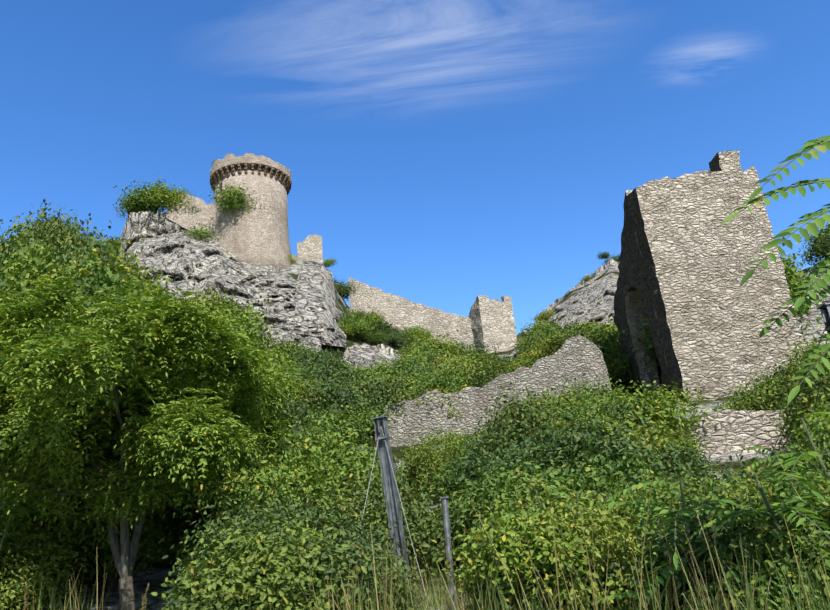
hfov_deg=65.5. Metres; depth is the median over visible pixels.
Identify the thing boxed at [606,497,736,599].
bush
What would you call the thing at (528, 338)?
bush
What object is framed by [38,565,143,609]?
grass tuft
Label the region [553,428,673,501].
bush
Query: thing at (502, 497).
bush
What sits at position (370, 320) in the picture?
bush
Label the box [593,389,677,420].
bush
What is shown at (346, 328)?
bush
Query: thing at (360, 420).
bush
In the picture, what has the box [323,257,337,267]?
bush
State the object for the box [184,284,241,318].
bush
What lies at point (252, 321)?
bush
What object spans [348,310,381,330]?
bush
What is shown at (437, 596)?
grass tuft
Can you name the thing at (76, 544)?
bush
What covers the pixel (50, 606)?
grass tuft
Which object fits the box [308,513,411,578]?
bush
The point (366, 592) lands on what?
grass tuft
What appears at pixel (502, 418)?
bush
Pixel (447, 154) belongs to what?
sky
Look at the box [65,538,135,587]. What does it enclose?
bush
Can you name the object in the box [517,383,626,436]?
bush
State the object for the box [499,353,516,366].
bush
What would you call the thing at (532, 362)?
bush
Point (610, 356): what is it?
bush
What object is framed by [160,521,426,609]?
bush
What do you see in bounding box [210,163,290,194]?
round tower corbels
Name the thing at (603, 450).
bush
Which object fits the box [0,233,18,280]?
bush
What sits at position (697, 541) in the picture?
bush
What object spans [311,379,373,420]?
bush
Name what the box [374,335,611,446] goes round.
ruined wall
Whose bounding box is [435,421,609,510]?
bush
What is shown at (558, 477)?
ailanthus sapling
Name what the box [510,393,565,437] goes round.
bush
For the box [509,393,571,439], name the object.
bush
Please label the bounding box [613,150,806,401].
shield tower
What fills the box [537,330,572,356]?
bush
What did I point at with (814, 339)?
bush
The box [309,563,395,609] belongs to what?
grass tuft
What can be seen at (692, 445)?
bush
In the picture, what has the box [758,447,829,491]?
bush
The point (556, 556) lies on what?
grass tuft
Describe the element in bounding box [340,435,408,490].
bush
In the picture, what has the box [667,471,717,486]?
bush
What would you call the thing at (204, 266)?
crag rock
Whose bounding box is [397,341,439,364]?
bush
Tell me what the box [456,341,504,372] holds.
bush
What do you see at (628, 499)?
bush
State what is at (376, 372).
bush
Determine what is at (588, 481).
bush
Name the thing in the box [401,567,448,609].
grass tuft
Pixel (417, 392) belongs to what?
bush
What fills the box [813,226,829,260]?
bush
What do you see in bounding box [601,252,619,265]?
bush
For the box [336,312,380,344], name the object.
bush
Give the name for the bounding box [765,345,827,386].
bush
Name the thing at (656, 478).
bush
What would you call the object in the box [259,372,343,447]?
bush
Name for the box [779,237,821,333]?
bush
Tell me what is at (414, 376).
bush
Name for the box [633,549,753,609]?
grass tuft
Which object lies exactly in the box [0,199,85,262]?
bush
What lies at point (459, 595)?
grass tuft
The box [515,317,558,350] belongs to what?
bush
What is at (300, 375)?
bush
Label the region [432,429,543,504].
bush
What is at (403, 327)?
bush
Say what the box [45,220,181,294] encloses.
bush
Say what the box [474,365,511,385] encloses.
bush
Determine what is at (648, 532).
bush
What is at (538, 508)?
bush
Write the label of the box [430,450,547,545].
bush
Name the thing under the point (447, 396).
bush
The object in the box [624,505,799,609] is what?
bush
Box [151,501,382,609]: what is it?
bush
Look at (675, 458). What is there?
bush
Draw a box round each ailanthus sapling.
[478,473,619,534]
[583,479,794,609]
[609,461,665,496]
[674,470,829,609]
[694,446,777,496]
[736,411,829,497]
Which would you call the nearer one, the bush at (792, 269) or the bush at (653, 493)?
the bush at (653, 493)
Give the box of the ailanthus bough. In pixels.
[722,135,829,404]
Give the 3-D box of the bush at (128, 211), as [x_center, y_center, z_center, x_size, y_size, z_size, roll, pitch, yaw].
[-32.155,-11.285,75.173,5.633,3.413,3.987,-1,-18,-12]
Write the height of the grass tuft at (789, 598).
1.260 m
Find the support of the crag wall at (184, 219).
on the crag rock at (204, 266)
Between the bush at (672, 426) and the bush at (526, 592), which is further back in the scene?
the bush at (672, 426)
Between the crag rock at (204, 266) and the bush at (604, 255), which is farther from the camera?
the bush at (604, 255)
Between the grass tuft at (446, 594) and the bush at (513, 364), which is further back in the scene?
the bush at (513, 364)
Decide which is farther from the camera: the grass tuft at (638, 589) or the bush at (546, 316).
the bush at (546, 316)
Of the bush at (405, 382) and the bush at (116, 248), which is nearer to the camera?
the bush at (405, 382)
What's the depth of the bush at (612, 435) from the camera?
14.96 m
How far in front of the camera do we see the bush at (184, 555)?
10.40 m
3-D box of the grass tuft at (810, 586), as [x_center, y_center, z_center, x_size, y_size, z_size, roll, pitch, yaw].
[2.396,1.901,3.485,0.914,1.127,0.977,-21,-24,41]
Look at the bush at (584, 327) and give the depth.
41.91 m
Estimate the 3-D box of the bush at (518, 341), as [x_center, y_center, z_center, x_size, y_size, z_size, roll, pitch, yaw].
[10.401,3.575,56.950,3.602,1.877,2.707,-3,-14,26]
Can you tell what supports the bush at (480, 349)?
on the hill terrain
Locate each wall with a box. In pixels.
[166,192,215,236]
[348,278,478,352]
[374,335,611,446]
[690,409,793,455]
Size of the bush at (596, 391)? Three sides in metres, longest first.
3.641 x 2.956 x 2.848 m
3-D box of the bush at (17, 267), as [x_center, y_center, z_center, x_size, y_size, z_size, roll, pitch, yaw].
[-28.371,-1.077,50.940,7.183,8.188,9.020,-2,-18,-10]
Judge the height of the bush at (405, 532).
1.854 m
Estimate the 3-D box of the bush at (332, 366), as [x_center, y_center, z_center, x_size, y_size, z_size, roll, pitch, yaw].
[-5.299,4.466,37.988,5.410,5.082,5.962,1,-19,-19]
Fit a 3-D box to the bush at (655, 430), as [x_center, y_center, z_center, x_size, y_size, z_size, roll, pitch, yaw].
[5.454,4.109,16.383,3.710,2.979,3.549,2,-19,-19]
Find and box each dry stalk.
[22,582,28,609]
[140,583,148,609]
[665,552,672,609]
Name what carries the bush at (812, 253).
on the hill terrain
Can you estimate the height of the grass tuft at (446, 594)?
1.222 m
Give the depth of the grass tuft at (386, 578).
5.66 m
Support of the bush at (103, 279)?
on the hill terrain
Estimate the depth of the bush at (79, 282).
38.86 m
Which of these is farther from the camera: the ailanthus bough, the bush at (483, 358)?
the bush at (483, 358)
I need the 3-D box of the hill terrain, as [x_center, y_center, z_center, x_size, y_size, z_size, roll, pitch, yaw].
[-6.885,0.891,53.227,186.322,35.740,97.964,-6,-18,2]
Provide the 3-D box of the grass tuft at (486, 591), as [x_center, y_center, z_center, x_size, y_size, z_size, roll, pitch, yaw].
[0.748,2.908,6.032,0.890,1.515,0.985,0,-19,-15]
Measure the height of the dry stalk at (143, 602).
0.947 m
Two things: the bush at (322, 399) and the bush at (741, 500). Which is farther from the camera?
the bush at (322, 399)
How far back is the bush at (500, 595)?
7.02 m
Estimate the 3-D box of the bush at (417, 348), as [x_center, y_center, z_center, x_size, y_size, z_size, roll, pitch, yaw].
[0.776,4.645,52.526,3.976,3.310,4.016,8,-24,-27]
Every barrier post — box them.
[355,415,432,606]
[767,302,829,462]
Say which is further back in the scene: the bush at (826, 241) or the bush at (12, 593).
the bush at (826, 241)
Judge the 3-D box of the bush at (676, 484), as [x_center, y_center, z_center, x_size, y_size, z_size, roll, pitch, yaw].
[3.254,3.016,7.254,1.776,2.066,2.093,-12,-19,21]
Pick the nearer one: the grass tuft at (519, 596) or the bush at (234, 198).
the grass tuft at (519, 596)
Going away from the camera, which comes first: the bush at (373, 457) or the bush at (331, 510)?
the bush at (331, 510)
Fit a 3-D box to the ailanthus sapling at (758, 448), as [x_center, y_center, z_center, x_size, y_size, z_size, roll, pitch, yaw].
[4.843,3.099,9.017,1.755,2.198,1.897,-6,-18,4]
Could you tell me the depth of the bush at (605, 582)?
6.10 m
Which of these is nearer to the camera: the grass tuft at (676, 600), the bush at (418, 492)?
the grass tuft at (676, 600)
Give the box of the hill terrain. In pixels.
[7,234,829,609]
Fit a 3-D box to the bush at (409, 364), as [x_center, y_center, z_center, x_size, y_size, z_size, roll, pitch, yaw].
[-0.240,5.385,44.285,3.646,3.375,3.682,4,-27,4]
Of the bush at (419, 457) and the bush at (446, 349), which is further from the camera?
the bush at (446, 349)
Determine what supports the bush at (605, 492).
on the hill terrain
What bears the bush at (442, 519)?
on the hill terrain
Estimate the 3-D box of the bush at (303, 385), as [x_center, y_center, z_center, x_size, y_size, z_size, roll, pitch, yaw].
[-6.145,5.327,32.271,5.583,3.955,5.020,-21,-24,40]
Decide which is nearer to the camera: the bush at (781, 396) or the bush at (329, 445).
the bush at (329, 445)
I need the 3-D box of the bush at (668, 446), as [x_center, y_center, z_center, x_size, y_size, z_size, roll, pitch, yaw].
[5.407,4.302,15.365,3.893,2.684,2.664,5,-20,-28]
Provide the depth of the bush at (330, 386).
31.81 m
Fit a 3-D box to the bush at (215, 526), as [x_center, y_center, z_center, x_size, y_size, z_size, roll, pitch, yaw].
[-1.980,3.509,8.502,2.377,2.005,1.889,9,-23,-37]
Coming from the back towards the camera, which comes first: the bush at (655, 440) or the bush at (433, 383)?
the bush at (433, 383)
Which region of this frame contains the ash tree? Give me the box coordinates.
[0,268,311,609]
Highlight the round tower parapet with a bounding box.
[210,153,290,176]
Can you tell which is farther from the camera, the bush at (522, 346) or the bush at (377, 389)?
the bush at (522, 346)
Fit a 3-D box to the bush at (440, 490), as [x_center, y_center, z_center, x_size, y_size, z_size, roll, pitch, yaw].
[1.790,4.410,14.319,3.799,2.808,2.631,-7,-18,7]
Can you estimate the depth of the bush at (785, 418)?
18.56 m
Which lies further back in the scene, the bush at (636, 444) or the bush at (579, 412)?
the bush at (579, 412)
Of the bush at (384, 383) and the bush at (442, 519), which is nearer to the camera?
the bush at (442, 519)
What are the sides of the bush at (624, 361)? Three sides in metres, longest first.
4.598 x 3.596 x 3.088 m
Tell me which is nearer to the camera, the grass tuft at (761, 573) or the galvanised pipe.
the grass tuft at (761, 573)
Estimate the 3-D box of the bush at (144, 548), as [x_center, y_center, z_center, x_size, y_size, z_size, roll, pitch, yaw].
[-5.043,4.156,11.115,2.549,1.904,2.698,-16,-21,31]
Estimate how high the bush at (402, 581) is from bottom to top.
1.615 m
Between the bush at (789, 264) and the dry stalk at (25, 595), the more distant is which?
the bush at (789, 264)
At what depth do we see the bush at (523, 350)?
44.84 m
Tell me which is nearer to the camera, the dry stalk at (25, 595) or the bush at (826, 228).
the dry stalk at (25, 595)
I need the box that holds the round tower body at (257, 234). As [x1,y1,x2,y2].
[214,165,291,269]
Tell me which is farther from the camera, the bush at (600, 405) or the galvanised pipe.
the bush at (600, 405)
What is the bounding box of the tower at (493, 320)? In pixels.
[468,295,516,353]
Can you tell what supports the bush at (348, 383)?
on the hill terrain
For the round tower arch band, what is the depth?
72.95 m
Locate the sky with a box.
[0,0,829,334]
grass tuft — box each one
[20,564,99,609]
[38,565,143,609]
[215,568,310,608]
[255,530,327,603]
[277,524,445,609]
[293,530,367,609]
[297,568,372,609]
[308,560,410,609]
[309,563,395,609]
[320,584,392,609]
[332,591,404,609]
[334,589,413,609]
[335,522,435,609]
[343,585,490,609]
[381,550,542,609]
[389,582,475,609]
[398,578,480,609]
[399,585,457,609]
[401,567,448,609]
[406,565,480,609]
[408,551,430,608]
[417,569,448,608]
[418,542,471,609]
[418,567,485,609]
[421,551,469,606]
[428,565,479,609]
[439,536,533,609]
[442,573,478,608]
[456,563,575,609]
[456,578,566,609]
[469,477,655,609]
[495,561,600,609]
[543,549,712,609]
[586,535,694,609]
[618,562,732,609]
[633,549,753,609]
[650,486,752,609]
[674,517,829,609]
[682,535,820,609]
[694,536,829,609]
[721,539,828,606]
[744,568,829,609]
[749,550,829,609]
[774,452,829,535]
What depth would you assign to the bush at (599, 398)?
22.88 m
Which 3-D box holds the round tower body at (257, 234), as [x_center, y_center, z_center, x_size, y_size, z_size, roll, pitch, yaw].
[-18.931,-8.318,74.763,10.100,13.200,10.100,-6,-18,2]
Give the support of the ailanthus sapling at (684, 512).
on the hill terrain
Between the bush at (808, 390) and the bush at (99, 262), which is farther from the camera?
the bush at (99, 262)
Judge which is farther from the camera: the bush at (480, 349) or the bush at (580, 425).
the bush at (480, 349)
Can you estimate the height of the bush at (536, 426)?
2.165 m
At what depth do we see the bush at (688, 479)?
9.59 m
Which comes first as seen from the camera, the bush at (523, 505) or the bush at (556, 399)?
the bush at (523, 505)
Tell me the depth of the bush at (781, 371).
23.04 m
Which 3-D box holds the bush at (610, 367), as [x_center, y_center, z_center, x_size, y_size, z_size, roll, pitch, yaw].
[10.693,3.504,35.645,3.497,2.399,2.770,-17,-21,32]
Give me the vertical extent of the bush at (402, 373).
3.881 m
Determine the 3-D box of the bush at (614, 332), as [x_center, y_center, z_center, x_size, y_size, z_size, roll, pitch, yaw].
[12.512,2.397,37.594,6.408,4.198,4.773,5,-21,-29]
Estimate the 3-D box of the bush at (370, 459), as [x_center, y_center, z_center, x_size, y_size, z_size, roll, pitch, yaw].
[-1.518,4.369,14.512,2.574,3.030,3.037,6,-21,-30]
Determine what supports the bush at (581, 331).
on the hill terrain
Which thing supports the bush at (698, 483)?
on the hill terrain
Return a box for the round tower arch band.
[210,160,291,185]
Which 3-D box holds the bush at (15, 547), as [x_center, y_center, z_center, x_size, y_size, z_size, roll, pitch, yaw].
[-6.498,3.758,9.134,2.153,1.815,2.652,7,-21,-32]
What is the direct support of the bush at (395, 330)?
on the hill terrain
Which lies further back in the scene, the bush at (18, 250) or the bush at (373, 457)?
the bush at (18, 250)
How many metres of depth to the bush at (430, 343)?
51.59 m
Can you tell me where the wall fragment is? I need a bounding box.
[297,235,322,263]
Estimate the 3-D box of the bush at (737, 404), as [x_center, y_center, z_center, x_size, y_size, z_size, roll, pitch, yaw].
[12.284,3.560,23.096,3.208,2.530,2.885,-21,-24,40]
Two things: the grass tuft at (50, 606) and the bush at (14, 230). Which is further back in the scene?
the bush at (14, 230)
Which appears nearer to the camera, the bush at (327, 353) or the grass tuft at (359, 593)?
the grass tuft at (359, 593)
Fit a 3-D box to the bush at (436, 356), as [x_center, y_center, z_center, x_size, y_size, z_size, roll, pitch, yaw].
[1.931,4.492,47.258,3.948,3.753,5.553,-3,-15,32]
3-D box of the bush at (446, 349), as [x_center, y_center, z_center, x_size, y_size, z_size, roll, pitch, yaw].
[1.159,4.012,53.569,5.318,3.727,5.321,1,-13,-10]
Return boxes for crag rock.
[117,210,345,346]
[514,257,619,353]
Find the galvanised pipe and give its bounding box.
[440,496,455,609]
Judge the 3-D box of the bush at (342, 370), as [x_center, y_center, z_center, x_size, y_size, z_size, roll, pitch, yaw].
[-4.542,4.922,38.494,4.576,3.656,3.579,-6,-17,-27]
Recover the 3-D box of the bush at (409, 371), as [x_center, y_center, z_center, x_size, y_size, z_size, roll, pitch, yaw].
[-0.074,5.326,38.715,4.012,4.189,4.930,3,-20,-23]
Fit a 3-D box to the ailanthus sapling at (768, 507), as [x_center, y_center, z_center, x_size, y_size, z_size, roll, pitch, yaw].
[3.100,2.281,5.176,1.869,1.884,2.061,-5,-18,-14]
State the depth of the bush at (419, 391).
34.84 m
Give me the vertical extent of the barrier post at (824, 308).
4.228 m
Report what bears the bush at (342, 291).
on the hill terrain
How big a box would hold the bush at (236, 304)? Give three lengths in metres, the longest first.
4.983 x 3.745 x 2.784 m
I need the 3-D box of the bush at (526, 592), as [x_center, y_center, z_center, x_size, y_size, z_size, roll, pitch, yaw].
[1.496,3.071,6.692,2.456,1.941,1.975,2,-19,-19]
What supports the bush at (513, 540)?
on the hill terrain
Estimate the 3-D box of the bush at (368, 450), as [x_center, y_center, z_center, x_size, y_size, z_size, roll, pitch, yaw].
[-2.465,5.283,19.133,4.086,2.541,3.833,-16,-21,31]
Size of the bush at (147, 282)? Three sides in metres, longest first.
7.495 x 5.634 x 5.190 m
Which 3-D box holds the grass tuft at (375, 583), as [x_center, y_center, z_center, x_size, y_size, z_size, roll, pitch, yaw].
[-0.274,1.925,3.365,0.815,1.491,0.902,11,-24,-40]
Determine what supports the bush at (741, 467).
on the hill terrain
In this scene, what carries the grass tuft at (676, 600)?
on the hill terrain
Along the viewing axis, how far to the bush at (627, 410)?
20.57 m
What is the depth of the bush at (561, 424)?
18.66 m
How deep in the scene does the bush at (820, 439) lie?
9.67 m
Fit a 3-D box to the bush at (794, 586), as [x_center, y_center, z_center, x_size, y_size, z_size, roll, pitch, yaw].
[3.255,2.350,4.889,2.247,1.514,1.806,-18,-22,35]
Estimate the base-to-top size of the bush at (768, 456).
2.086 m
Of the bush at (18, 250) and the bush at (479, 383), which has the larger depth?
the bush at (18, 250)
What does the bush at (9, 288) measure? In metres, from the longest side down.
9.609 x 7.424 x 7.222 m
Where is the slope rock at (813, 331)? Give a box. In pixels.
[796,267,829,349]
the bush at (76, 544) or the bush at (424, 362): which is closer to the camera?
the bush at (76, 544)
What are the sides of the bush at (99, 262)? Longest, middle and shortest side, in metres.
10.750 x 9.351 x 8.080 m
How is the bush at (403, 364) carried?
on the hill terrain
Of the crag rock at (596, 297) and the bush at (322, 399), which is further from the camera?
the crag rock at (596, 297)
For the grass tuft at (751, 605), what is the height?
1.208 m
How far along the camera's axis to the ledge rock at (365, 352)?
55.23 m
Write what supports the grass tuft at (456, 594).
on the hill terrain
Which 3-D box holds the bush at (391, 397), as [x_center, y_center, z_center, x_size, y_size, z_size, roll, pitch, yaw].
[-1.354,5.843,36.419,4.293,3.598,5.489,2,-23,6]
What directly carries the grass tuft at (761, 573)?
on the hill terrain
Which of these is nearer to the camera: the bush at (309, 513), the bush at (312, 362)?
the bush at (309, 513)
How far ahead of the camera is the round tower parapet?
72.99 m
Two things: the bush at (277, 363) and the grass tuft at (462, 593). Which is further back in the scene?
the bush at (277, 363)
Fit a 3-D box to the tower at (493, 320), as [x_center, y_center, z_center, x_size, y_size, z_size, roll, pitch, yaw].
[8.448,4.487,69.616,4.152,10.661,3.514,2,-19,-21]
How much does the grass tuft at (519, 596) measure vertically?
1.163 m
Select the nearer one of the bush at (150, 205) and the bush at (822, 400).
the bush at (822, 400)
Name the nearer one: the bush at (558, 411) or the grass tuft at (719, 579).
the grass tuft at (719, 579)
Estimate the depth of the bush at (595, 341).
36.05 m
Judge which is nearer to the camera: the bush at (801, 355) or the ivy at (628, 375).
the bush at (801, 355)
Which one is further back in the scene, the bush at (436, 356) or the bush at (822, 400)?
the bush at (436, 356)
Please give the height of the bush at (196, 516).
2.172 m
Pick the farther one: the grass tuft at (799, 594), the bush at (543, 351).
the bush at (543, 351)
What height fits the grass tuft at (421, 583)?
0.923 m
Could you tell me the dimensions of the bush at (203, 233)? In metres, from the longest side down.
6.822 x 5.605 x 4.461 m
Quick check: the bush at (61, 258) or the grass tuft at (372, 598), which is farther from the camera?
the bush at (61, 258)
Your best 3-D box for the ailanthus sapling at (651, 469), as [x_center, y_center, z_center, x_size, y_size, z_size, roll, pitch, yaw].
[3.634,3.687,10.566,1.770,2.193,1.892,-6,-18,2]
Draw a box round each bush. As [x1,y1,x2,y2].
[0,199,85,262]
[0,204,60,266]
[0,220,66,286]
[0,230,118,309]
[0,231,52,292]
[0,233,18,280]
[0,252,36,290]
[0,272,32,300]
[0,278,41,328]
[0,453,87,571]
[0,475,159,595]
[0,501,44,604]
[0,517,94,609]
[4,235,177,309]
[5,496,55,545]
[6,203,104,261]
[18,234,138,287]
[28,210,118,255]
[32,258,140,338]
[39,237,169,329]
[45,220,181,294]
[53,503,193,591]
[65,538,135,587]
[103,230,121,253]
[106,238,133,266]
[112,195,164,219]
[113,175,172,212]
[114,276,184,308]
[130,483,222,572]
[135,517,193,563]
[142,177,201,211]
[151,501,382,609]
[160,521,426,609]
[161,491,408,609]
[161,509,338,609]
[162,538,348,609]
[167,521,215,576]
[168,218,218,242]
[170,493,326,583]
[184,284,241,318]
[186,482,377,577]
[197,434,363,540]
[201,506,323,554]
[204,292,277,351]
[205,182,270,214]
[206,292,243,313]
[206,404,379,514]
[211,304,273,362]
[214,509,309,550]
[224,343,301,376]
[248,406,346,460]
[259,326,314,358]
[259,350,308,368]
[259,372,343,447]
[265,369,323,414]
[270,362,330,393]
[271,338,336,372]
[273,369,334,418]
[278,341,337,371]
[283,344,375,386]
[284,422,336,455]
[286,475,385,527]
[287,252,301,265]
[287,373,332,411]
[288,411,316,432]
[290,535,388,608]
[291,361,387,432]
[291,529,440,609]
[292,352,331,372]
[295,394,407,449]
[296,342,348,365]
[299,504,389,546]
[302,439,408,463]
[305,498,358,529]
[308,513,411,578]
[309,358,361,377]
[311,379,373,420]
[316,413,374,449]
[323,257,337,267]
[323,428,403,504]
[325,374,374,415]
[327,598,364,609]
[328,408,373,440]
[329,456,456,583]
[333,276,355,301]
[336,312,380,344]
[337,305,376,322]
[338,362,386,385]
[339,309,388,337]
[339,320,355,337]
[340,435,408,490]
[346,373,418,416]
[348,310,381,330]
[350,364,393,390]
[353,370,413,434]
[354,318,397,341]
[358,493,453,580]
[364,327,390,344]
[365,358,405,377]
[366,376,433,427]
[368,372,406,424]
[370,309,386,320]
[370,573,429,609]
[372,379,412,415]
[372,464,412,493]
[378,361,459,387]
[380,373,429,401]
[384,386,416,407]
[385,330,405,347]
[389,336,441,362]
[390,325,401,332]
[391,359,448,382]
[393,355,428,375]
[393,357,430,369]
[394,436,470,505]
[395,464,435,499]
[396,368,433,387]
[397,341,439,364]
[398,324,423,341]
[398,354,439,373]
[400,332,458,354]
[401,323,422,345]
[401,338,439,358]
[401,369,472,416]
[403,353,471,403]
[403,381,437,404]
[404,327,432,345]
[408,330,470,355]
[408,484,483,572]
[409,444,507,511]
[411,375,465,418]
[411,491,474,576]
[412,345,457,366]
[414,419,488,461]
[417,361,438,372]
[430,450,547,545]
[430,483,642,609]
[431,344,472,369]
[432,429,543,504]
[434,347,494,387]
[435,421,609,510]
[438,339,508,365]
[443,502,633,609]
[446,344,505,367]
[447,363,497,388]
[451,416,504,465]
[451,453,561,554]
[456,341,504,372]
[460,447,650,538]
[462,562,490,608]
[468,538,621,609]
[469,356,516,379]
[470,460,612,537]
[471,377,600,456]
[471,465,657,609]
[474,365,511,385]
[474,397,523,444]
[477,486,634,579]
[483,394,677,490]
[488,413,581,452]
[494,419,541,453]
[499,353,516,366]
[504,358,534,372]
[509,342,550,368]
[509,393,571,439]
[510,339,545,360]
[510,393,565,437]
[513,336,528,353]
[514,338,528,352]
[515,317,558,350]
[515,387,588,446]
[515,440,669,495]
[516,355,538,367]
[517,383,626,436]
[518,328,553,348]
[522,411,627,445]
[522,454,684,493]
[524,316,580,351]
[524,521,644,609]
[531,329,567,359]
[533,309,554,323]
[534,321,578,339]
[536,410,590,434]
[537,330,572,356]
[538,444,634,509]
[540,402,615,445]
[546,321,601,340]
[549,427,670,466]
[551,469,706,517]
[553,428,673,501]
[553,430,678,460]
[554,374,626,408]
[555,424,710,485]
[556,325,628,364]
[558,419,649,450]
[559,311,614,343]
[564,407,703,455]
[565,318,606,335]
[570,314,614,337]
[571,470,735,531]
[577,319,654,354]
[577,380,718,452]
[578,394,625,418]
[580,271,594,281]
[580,481,661,515]
[580,520,702,609]
[583,390,616,409]
[586,393,668,438]
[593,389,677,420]
[594,334,620,384]
[594,480,711,517]
[594,485,718,503]
[596,252,609,259]
[596,380,705,450]
[597,465,793,551]
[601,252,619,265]
[604,350,621,385]
[604,350,630,386]
[604,415,689,461]
[605,505,701,591]
[606,431,723,480]
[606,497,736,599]
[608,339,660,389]
[609,484,717,500]
[611,338,659,385]
[611,549,684,609]
[612,316,660,378]
[619,474,704,501]
[621,467,819,609]
[623,597,686,609]
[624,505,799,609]
[633,475,740,540]
[637,422,710,461]
[643,477,720,538]
[644,464,743,493]
[648,407,683,438]
[649,465,826,527]
[659,436,722,481]
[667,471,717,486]
[674,457,829,540]
[677,513,829,609]
[679,440,829,501]
[712,367,793,411]
[714,481,829,609]
[717,451,829,486]
[730,445,829,574]
[739,367,805,410]
[748,354,806,410]
[754,441,795,471]
[754,558,829,609]
[757,457,829,493]
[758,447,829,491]
[759,385,828,448]
[761,388,829,475]
[762,386,829,455]
[764,361,828,427]
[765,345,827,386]
[770,340,829,426]
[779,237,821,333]
[779,253,800,277]
[779,336,829,389]
[780,338,829,390]
[787,269,824,313]
[788,339,827,367]
[788,404,829,452]
[798,224,829,268]
[812,220,829,251]
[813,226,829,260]
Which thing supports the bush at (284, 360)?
on the hill terrain
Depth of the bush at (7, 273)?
50.76 m
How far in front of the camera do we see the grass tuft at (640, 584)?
5.62 m
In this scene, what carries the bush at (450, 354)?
on the hill terrain
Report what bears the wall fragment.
on the pillar rock at (315, 284)
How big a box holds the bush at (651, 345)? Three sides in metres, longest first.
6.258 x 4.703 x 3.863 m
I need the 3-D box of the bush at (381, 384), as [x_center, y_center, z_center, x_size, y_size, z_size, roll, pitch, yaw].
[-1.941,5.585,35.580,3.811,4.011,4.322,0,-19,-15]
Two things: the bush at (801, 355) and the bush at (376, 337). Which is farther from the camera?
the bush at (376, 337)
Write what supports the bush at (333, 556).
on the hill terrain
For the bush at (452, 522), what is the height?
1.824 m
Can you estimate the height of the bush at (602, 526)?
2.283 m
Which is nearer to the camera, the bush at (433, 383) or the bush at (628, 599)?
the bush at (628, 599)
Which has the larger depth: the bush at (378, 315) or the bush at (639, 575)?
the bush at (378, 315)
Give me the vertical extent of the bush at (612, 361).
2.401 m
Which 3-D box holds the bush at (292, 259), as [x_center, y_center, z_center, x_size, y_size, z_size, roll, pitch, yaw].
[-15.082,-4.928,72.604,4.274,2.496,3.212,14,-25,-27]
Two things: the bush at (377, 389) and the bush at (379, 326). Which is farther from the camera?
the bush at (379, 326)
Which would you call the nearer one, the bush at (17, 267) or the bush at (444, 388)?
the bush at (444, 388)
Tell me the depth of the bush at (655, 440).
15.21 m
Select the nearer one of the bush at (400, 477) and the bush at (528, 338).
the bush at (400, 477)
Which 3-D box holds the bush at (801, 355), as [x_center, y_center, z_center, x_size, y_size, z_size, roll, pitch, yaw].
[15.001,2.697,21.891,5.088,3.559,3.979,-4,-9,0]
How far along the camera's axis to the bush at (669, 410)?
20.12 m
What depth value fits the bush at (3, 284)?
40.66 m
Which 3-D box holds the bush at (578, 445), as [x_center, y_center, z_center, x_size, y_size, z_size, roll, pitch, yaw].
[3.122,3.448,11.589,3.088,3.617,3.553,13,-25,-44]
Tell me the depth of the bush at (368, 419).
28.84 m
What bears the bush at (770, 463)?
on the hill terrain
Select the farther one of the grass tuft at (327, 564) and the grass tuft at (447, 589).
the grass tuft at (327, 564)
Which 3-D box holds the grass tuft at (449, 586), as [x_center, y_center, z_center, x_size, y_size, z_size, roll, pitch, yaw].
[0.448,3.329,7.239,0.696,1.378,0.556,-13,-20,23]
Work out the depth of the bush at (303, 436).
25.78 m
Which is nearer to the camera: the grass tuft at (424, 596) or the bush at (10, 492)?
the grass tuft at (424, 596)
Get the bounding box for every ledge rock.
[263,324,320,353]
[340,344,396,369]
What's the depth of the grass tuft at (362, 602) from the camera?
6.04 m
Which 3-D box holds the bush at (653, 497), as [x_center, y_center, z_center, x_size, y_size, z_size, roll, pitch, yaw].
[3.065,2.934,7.203,2.554,2.216,2.606,-19,-23,37]
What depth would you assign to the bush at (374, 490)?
11.58 m
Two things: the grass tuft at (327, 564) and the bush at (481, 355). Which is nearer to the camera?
the grass tuft at (327, 564)
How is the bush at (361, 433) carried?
on the hill terrain
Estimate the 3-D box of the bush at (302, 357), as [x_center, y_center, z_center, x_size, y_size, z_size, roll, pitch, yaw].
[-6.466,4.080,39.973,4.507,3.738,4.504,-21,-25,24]
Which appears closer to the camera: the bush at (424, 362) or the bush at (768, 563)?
the bush at (768, 563)
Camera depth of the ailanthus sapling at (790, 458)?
6.64 m
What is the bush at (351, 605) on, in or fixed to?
on the hill terrain
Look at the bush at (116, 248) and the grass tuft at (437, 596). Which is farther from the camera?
the bush at (116, 248)
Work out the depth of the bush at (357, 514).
11.49 m
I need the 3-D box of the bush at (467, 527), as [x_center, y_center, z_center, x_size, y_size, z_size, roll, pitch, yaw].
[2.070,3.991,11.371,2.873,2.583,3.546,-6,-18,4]
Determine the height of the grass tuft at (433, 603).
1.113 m
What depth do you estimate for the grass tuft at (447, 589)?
4.00 m
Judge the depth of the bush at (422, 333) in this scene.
61.07 m
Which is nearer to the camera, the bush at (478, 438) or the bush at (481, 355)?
the bush at (478, 438)
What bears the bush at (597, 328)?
on the hill terrain
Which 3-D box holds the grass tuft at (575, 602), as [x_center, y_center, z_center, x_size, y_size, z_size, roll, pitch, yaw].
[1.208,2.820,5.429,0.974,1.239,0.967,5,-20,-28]
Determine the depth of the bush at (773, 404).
22.40 m
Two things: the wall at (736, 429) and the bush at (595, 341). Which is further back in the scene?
the bush at (595, 341)
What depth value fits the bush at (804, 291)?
42.75 m
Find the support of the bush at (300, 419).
on the hill terrain
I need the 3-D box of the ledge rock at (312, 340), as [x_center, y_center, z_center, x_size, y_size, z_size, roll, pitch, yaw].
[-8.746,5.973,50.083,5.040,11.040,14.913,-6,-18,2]
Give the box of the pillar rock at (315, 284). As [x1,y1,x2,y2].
[295,264,334,327]
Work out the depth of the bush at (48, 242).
49.20 m
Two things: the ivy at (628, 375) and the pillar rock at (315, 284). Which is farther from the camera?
the pillar rock at (315, 284)
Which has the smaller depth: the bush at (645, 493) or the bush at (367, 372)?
the bush at (645, 493)

